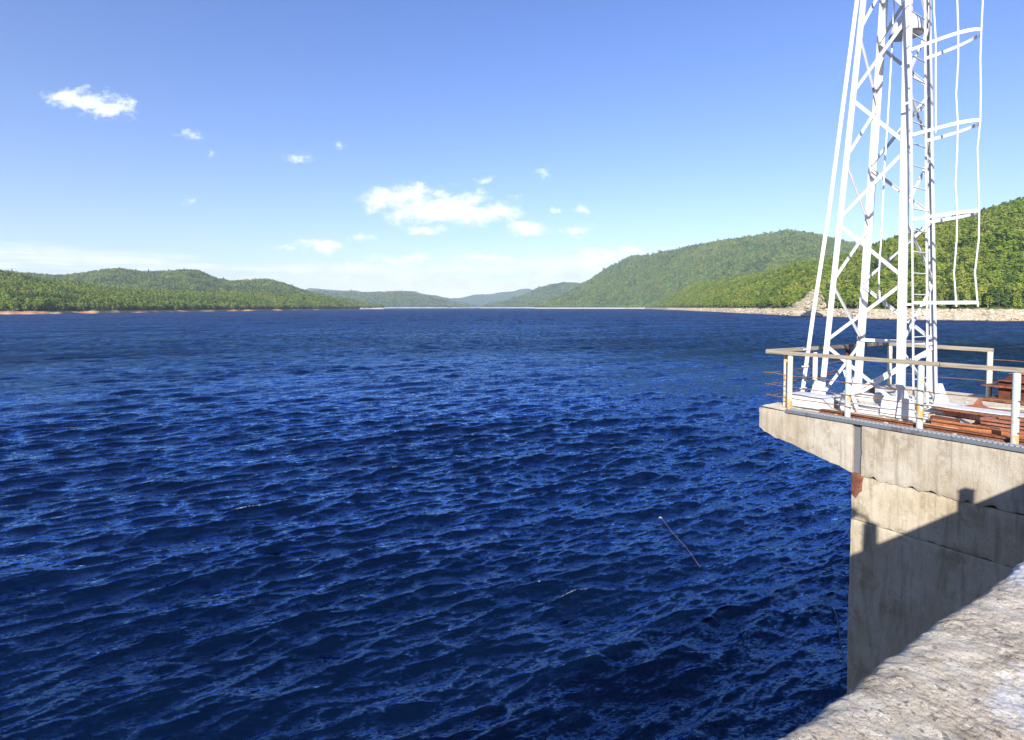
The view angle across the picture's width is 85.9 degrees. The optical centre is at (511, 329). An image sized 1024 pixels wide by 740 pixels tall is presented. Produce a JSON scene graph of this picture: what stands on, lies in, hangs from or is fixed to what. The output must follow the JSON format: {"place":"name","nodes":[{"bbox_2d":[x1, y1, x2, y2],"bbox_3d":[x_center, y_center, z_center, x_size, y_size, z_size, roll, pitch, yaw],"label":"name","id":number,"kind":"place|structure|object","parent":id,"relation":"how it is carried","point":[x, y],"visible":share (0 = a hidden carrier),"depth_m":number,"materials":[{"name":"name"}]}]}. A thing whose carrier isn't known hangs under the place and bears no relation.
{"place":"outdoors","nodes":[
{"label":"outdoors","id":0,"kind":"place"},
{"bbox_2d":[0,297,359,314],"bbox_3d":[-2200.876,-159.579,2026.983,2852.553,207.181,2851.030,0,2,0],"label":"hill","id":1,"kind":"structure","parent":0,"point":[7,311],"depth_m":1204.58,"materials":[{"name":"beige stone"}]},
{"bbox_2d":[13,301,20,310],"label":"larch tree","id":2,"kind":"object","parent":1,"relation":"on","point":[16,304],"visible":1,"depth_m":947.22,"materials":[{"name":"green plant"}]},
{"bbox_2d":[23,303,31,308],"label":"birch tree","id":3,"kind":"object","parent":1,"relation":"on","point":[27,305],"visible":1,"depth_m":955.13,"materials":[{"name":"green plant"}]},
{"bbox_2d":[31,304,39,310],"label":"birch tree","id":4,"kind":"object","parent":1,"relation":"on","point":[35,308],"visible":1,"depth_m":964.72,"materials":[{"name":"green plant"}]},
{"bbox_2d":[34,297,45,310],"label":"birch tree","id":5,"kind":"object","parent":1,"relation":"on","point":[42,299],"visible":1,"depth_m":974.50,"materials":[{"name":"green plant"}]},
{"bbox_2d":[43,302,52,308],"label":"birch tree","id":6,"kind":"object","parent":1,"relation":"on","point":[46,306],"visible":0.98,"depth_m":985.94,"materials":[{"name":"green plant"}]},
{"bbox_2d":[42,297,56,309],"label":"birch tree","id":7,"kind":"object","parent":1,"relation":"on","point":[49,299],"visible":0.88,"depth_m":991.18,"materials":[{"name":"green plant"}]},
{"bbox_2d":[0,270,360,310],"bbox_3d":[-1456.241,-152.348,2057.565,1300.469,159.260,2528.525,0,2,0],"label":"forested hillside","id":8,"kind":"structure","parent":1,"relation":"on","point":[73,295],"depth_m":1460.70,"materials":[{"name":"green plant"}]},
{"bbox_2d":[0,267,384,308],"bbox_3d":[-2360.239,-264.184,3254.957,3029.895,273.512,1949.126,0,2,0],"label":"forest on left hill","id":9,"kind":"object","parent":0,"point":[185,280],"visible":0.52,"depth_m":3262.28,"materials":[{"name":"green plant"}]},
{"bbox_2d":[304,288,480,307],"bbox_3d":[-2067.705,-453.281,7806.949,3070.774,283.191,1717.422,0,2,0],"label":"forest on distant left hill","id":10,"kind":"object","parent":0,"point":[387,295],"visible":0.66,"depth_m":7858.11,"materials":[{"name":"green plant"}]},
{"bbox_2d":[443,288,531,304],"bbox_3d":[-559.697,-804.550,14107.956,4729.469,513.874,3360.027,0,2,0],"label":"blue far ridge","id":11,"kind":"structure","parent":0,"point":[481,299],"depth_m":13958.34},
{"bbox_2d":[0,308,1023,739],"bbox_3d":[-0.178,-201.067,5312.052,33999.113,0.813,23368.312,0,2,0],"label":"lake water","id":12,"kind":"structure","parent":0,"point":[386,524],"depth_m":30.48,"materials":[{"name":"blue liquid"}]},
{"bbox_2d":[831,605,844,671],"bbox_3d":[11.689,11.203,19.597,0.158,0.135,5.864,1,3,26],"label":"mooring cable","id":13,"kind":"object","parent":12,"relation":"on","point":[840,638],"visible":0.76,"depth_m":19.85,"materials":[{"name":"black"}]},
{"bbox_2d":[759,384,1023,692],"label":"concrete pier","id":14,"kind":"structure","parent":12,"relation":"in","point":[937,527],"depth_m":8.64,"materials":[{"name":"grey concrete"}]},
{"bbox_2d":[830,409,891,418],"bbox_3d":[6.293,1.539,9.989,0.140,0.020,1.002,-2,3,-36],"label":"plank","id":15,"kind":"object","parent":14,"relation":"on","point":[865,414],"visible":0.58,"depth_m":9.90,"materials":[{"name":"brown wood"}]},
{"bbox_2d":[862,383,874,392],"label":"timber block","id":16,"kind":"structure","parent":14,"relation":"on","point":[872,390],"depth_m":11.77,"materials":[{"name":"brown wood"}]},
{"bbox_2d":[800,394,967,434],"bbox_3d":[8.142,1.552,9.489,3.776,0.042,5.137,-1,3,-32],"label":"deck rubble","id":17,"kind":"object","parent":14,"relation":"on","point":[932,413],"visible":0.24,"depth_m":10.04,"materials":[{"name":"brown stone"}]},
{"bbox_2d":[792,0,983,421],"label":"lattice tower","id":18,"kind":"structure","parent":14,"relation":"on","point":[908,101],"depth_m":10.33,"materials":[{"name":"white metal"}]},
{"bbox_2d":[878,0,894,298],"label":"dangling cable","id":19,"kind":"object","parent":18,"relation":"hanging from","point":[885,152],"visible":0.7,"depth_m":10.49,"materials":[{"name":"white metal"}]},
{"bbox_2d":[889,8,923,41],"bbox_3d":[7.267,-6.087,10.157,0.584,1.390,0.549,0,2,7],"label":"bell floodlight","id":20,"kind":"object","parent":18,"relation":"hanging from","point":[918,29],"visible":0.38,"depth_m":10.07,"materials":[{"name":"white paint"}]},
{"bbox_2d":[764,342,1023,444],"bbox_3d":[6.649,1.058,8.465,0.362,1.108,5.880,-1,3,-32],"label":"guard railing","id":21,"kind":"object","parent":14,"relation":"on","point":[787,374],"visible":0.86,"depth_m":8.70,"materials":[{"name":"white metal"}]},
{"bbox_2d":[819,409,1023,445],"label":"steel rail","id":22,"kind":"object","parent":14,"relation":"on","point":[984,436],"visible":0.85,"depth_m":8.68,"materials":[{"name":"brown metal"}]},
{"bbox_2d":[910,421,957,428],"bbox_3d":[6.996,1.572,8.807,0.120,0.035,1.059,-2,3,-40],"label":"plank","id":23,"kind":"object","parent":14,"relation":"on","point":[931,424],"visible":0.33,"depth_m":9.01,"materials":[{"name":"brown wood"}]},
{"bbox_2d":[929,415,959,422],"bbox_3d":[7.051,1.502,8.970,0.150,0.146,0.373,-1,3,-25],"label":"dark drum","id":24,"kind":"object","parent":14,"relation":"on","point":[943,418],"visible":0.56,"depth_m":8.95,"materials":[{"name":"brown metal"}]},
{"bbox_2d":[886,343,1023,397],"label":"guard railing","id":25,"kind":"object","parent":14,"relation":"on","point":[990,359],"visible":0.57,"depth_m":12.25,"materials":[{"name":"white metal"}]},
{"bbox_2d":[926,424,1020,438],"bbox_3d":[7.514,1.612,7.508,0.080,0.060,3.300,-1,3,-32],"label":"steel rail","id":26,"kind":"object","parent":14,"relation":"on","point":[968,430],"visible":0.07,"depth_m":8.35,"materials":[{"name":"brown metal"}]},
{"bbox_2d":[929,403,1023,419],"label":"steel box beam","id":27,"kind":"structure","parent":14,"relation":"on","point":[955,413],"depth_m":9.59,"materials":[{"name":"white metal"}]},
{"bbox_2d":[966,398,1023,412],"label":"lifting lug","id":28,"kind":"object","parent":27,"relation":"attached to","point":[978,403],"visible":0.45,"depth_m":9.73,"materials":[{"name":"brown metal"}]},
{"bbox_2d":[931,418,1023,438],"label":"red pipe","id":29,"kind":"object","parent":14,"relation":"on","point":[989,431],"visible":0.6,"depth_m":8.49,"materials":[{"name":"red metal"}]},
{"bbox_2d":[971,415,1023,431],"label":"stacked channel","id":30,"kind":"object","parent":14,"relation":"on","point":[1003,422],"visible":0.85,"depth_m":8.75,"materials":[{"name":"brown metal"}]},
{"bbox_2d":[981,372,1023,404],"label":"rusty winch","id":31,"kind":"object","parent":14,"relation":"on","point":[1004,386],"visible":0.61,"depth_m":11.25,"materials":[{"name":"metal"}]},
{"bbox_2d":[989,407,1023,409],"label":"plank","id":32,"kind":"object","parent":14,"relation":"on","point":[1005,408],"visible":0.16,"depth_m":10.53,"materials":[{"name":"beige wood"}]},
{"bbox_2d":[777,562,1023,739],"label":"concrete dam","id":33,"kind":"structure","parent":12,"relation":"in","point":[958,674],"depth_m":0.96,"materials":[{"name":"concrete"}]},
{"bbox_2d":[0,0,1023,297],"label":"sky","id":34,"kind":"structure","parent":0,"point":[442,148],"materials":[{"name":"blue"}]},
{"bbox_2d":[480,282,579,307],"bbox_3d":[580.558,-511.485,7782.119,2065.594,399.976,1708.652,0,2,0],"label":"forest on distant right hill","id":35,"kind":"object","parent":0,"point":[534,300],"visible":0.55,"depth_m":7887.61,"materials":[{"name":"green plant"}]},
{"bbox_2d":[534,228,862,308],"bbox_3d":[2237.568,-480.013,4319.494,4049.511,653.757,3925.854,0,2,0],"label":"mountain","id":36,"kind":"structure","parent":0,"point":[639,306],"depth_m":4510.25,"materials":[{"name":"green plant"}]},
{"bbox_2d":[645,219,1023,320],"bbox_3d":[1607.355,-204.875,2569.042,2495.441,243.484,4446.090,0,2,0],"label":"hill","id":37,"kind":"structure","parent":0,"point":[995,306],"depth_m":565.78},
{"bbox_2d":[785,288,826,310],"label":"rock outcrop","id":38,"kind":"object","parent":37,"relation":"on","point":[805,303],"visible":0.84,"depth_m":680.27,"materials":[{"name":"beige stone"}]},
{"bbox_2d":[645,197,1023,307],"bbox_3d":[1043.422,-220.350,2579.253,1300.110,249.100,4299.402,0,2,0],"label":"forested hill","id":39,"kind":"structure","parent":37,"relation":"on","point":[792,283],"depth_m":844.53,"materials":[{"name":"green plant"}]},
{"bbox_2d":[668,308,1023,320],"bbox_3d":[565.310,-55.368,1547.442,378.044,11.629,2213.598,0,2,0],"label":"shore rocks","id":40,"kind":"object","parent":37,"relation":"on","point":[970,311],"visible":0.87,"depth_m":573.37,"materials":[{"name":"beige stone"}]},
{"bbox_2d":[891,292,897,305],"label":"birch tree","id":41,"kind":"object","parent":37,"relation":"on","point":[894,296],"visible":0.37,"depth_m":579.53,"materials":[{"name":"green plant"}]},
{"bbox_2d":[907,286,914,308],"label":"pine tree","id":42,"kind":"object","parent":37,"relation":"on","point":[909,293],"visible":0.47,"depth_m":567.06,"materials":[{"name":"green plant"}]},
{"bbox_2d":[914,290,921,300],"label":"larch tree","id":43,"kind":"object","parent":37,"relation":"on","point":[917,296],"visible":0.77,"depth_m":561.38,"materials":[{"name":"green plant"}]},
{"bbox_2d":[914,282,922,296],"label":"pine tree","id":44,"kind":"object","parent":37,"relation":"on","point":[918,286],"visible":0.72,"depth_m":581.11,"materials":[{"name":"green plant"}]},
{"bbox_2d":[923,283,942,296],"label":"birch tree","id":45,"kind":"object","parent":37,"relation":"on","point":[938,290],"visible":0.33,"depth_m":555.80,"materials":[{"name":"green plant"}]},
{"bbox_2d":[939,290,951,300],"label":"birch tree","id":46,"kind":"object","parent":37,"relation":"on","point":[943,291],"visible":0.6,"depth_m":556.19,"materials":[{"name":"green plant"}]},
{"bbox_2d":[944,290,949,304],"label":"pine tree","id":47,"kind":"object","parent":37,"relation":"on","point":[947,296],"visible":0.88,"depth_m":552.31,"materials":[{"name":"green plant"}]},
{"bbox_2d":[952,293,959,308],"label":"larch tree","id":48,"kind":"object","parent":37,"relation":"on","point":[953,305],"visible":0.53,"depth_m":533.53,"materials":[{"name":"green plant"}]},
{"bbox_2d":[958,282,968,291],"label":"birch tree","id":49,"kind":"object","parent":37,"relation":"on","point":[962,284],"visible":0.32,"depth_m":566.44,"materials":[{"name":"green plant"}]},
{"bbox_2d":[955,270,973,281],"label":"birch tree","id":50,"kind":"object","parent":37,"relation":"on","point":[959,273],"visible":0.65,"depth_m":585.38,"materials":[{"name":"green plant"}]},
{"bbox_2d":[962,287,971,305],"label":"larch tree","id":51,"kind":"object","parent":37,"relation":"on","point":[967,295],"visible":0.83,"depth_m":530.86,"materials":[{"name":"green plant"}]},
{"bbox_2d":[965,280,971,291],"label":"larch tree","id":52,"kind":"object","parent":37,"relation":"on","point":[969,285],"visible":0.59,"depth_m":547.79,"materials":[{"name":"green plant"}]},
{"bbox_2d":[970,290,975,305],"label":"pine tree","id":53,"kind":"object","parent":37,"relation":"on","point":[974,295],"visible":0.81,"depth_m":532.40,"materials":[{"name":"green plant"}]},
{"bbox_2d":[975,294,982,305],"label":"larch tree","id":54,"kind":"object","parent":37,"relation":"on","point":[979,298],"visible":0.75,"depth_m":525.22,"materials":[{"name":"green plant"}]},
{"bbox_2d":[977,277,986,283],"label":"birch tree","id":55,"kind":"object","parent":37,"relation":"on","point":[983,279],"visible":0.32,"depth_m":570.18,"materials":[{"name":"green plant"}]},
{"bbox_2d":[981,285,988,297],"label":"larch tree","id":56,"kind":"object","parent":37,"relation":"on","point":[986,287],"visible":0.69,"depth_m":530.68,"materials":[{"name":"green plant"}]},
{"bbox_2d":[982,296,993,304],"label":"birch tree","id":57,"kind":"object","parent":37,"relation":"on","point":[991,300],"visible":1,"depth_m":517.41,"materials":[{"name":"green plant"}]},
{"bbox_2d":[982,274,996,283],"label":"birch tree","id":58,"kind":"object","parent":37,"relation":"on","point":[989,275],"visible":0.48,"depth_m":576.84,"materials":[{"name":"green plant"}]},
{"bbox_2d":[983,287,996,305],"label":"pine tree","id":59,"kind":"object","parent":37,"relation":"on","point":[991,291],"visible":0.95,"depth_m":517.63,"materials":[{"name":"green plant"}]},
{"bbox_2d":[984,281,996,288],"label":"birch tree","id":60,"kind":"object","parent":37,"relation":"on","point":[988,284],"visible":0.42,"depth_m":538.63,"materials":[{"name":"green plant"}]},
{"bbox_2d":[988,273,1003,281],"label":"birch tree","id":61,"kind":"object","parent":37,"relation":"on","point":[998,274],"visible":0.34,"depth_m":573.38,"materials":[{"name":"green plant"}]},
{"bbox_2d":[993,286,1005,302],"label":"pine tree","id":62,"kind":"object","parent":37,"relation":"on","point":[998,293],"visible":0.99,"depth_m":513.84,"materials":[{"name":"green plant"}]},
{"bbox_2d":[997,282,1004,291],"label":"larch tree","id":63,"kind":"object","parent":37,"relation":"on","point":[1001,285],"visible":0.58,"depth_m":534.56,"materials":[{"name":"green plant"}]},
{"bbox_2d":[1001,288,1013,307],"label":"pine tree","id":64,"kind":"object","parent":37,"relation":"on","point":[1007,294],"visible":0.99,"depth_m":510.36,"materials":[{"name":"green plant"}]},
{"bbox_2d":[1003,282,1014,291],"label":"birch tree","id":65,"kind":"object","parent":37,"relation":"on","point":[1007,283],"visible":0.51,"depth_m":533.71,"materials":[{"name":"green plant"}]},
{"bbox_2d":[1006,274,1012,285],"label":"pine tree","id":66,"kind":"object","parent":37,"relation":"on","point":[1009,280],"visible":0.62,"depth_m":559.38,"materials":[{"name":"green plant"}]},
{"bbox_2d":[1006,269,1019,281],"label":"birch tree","id":67,"kind":"object","parent":37,"relation":"on","point":[1009,272],"visible":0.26,"depth_m":581.10,"materials":[{"name":"green plant"}]},
{"bbox_2d":[1005,286,1023,298],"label":"birch tree","id":68,"kind":"object","parent":37,"relation":"on","point":[1015,288],"visible":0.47,"depth_m":523.87,"materials":[{"name":"green plant"}]},
{"bbox_2d":[1011,295,1017,306],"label":"larch tree","id":69,"kind":"object","parent":37,"relation":"on","point":[1014,301],"visible":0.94,"depth_m":515.40,"materials":[{"name":"green plant"}]},
{"bbox_2d":[1011,270,1019,285],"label":"pine tree","id":70,"kind":"object","parent":37,"relation":"on","point":[1014,275],"visible":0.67,"depth_m":562.88,"materials":[{"name":"green plant"}]},
{"bbox_2d":[1012,282,1023,289],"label":"birch tree","id":71,"kind":"object","parent":37,"relation":"on","point":[1018,284],"visible":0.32,"depth_m":539.73,"materials":[{"name":"green plant"}]},
{"bbox_2d":[1017,294,1022,307],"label":"larch tree","id":72,"kind":"object","parent":37,"relation":"on","point":[1020,303],"visible":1,"depth_m":512.98,"materials":[{"name":"green plant"}]}
]}

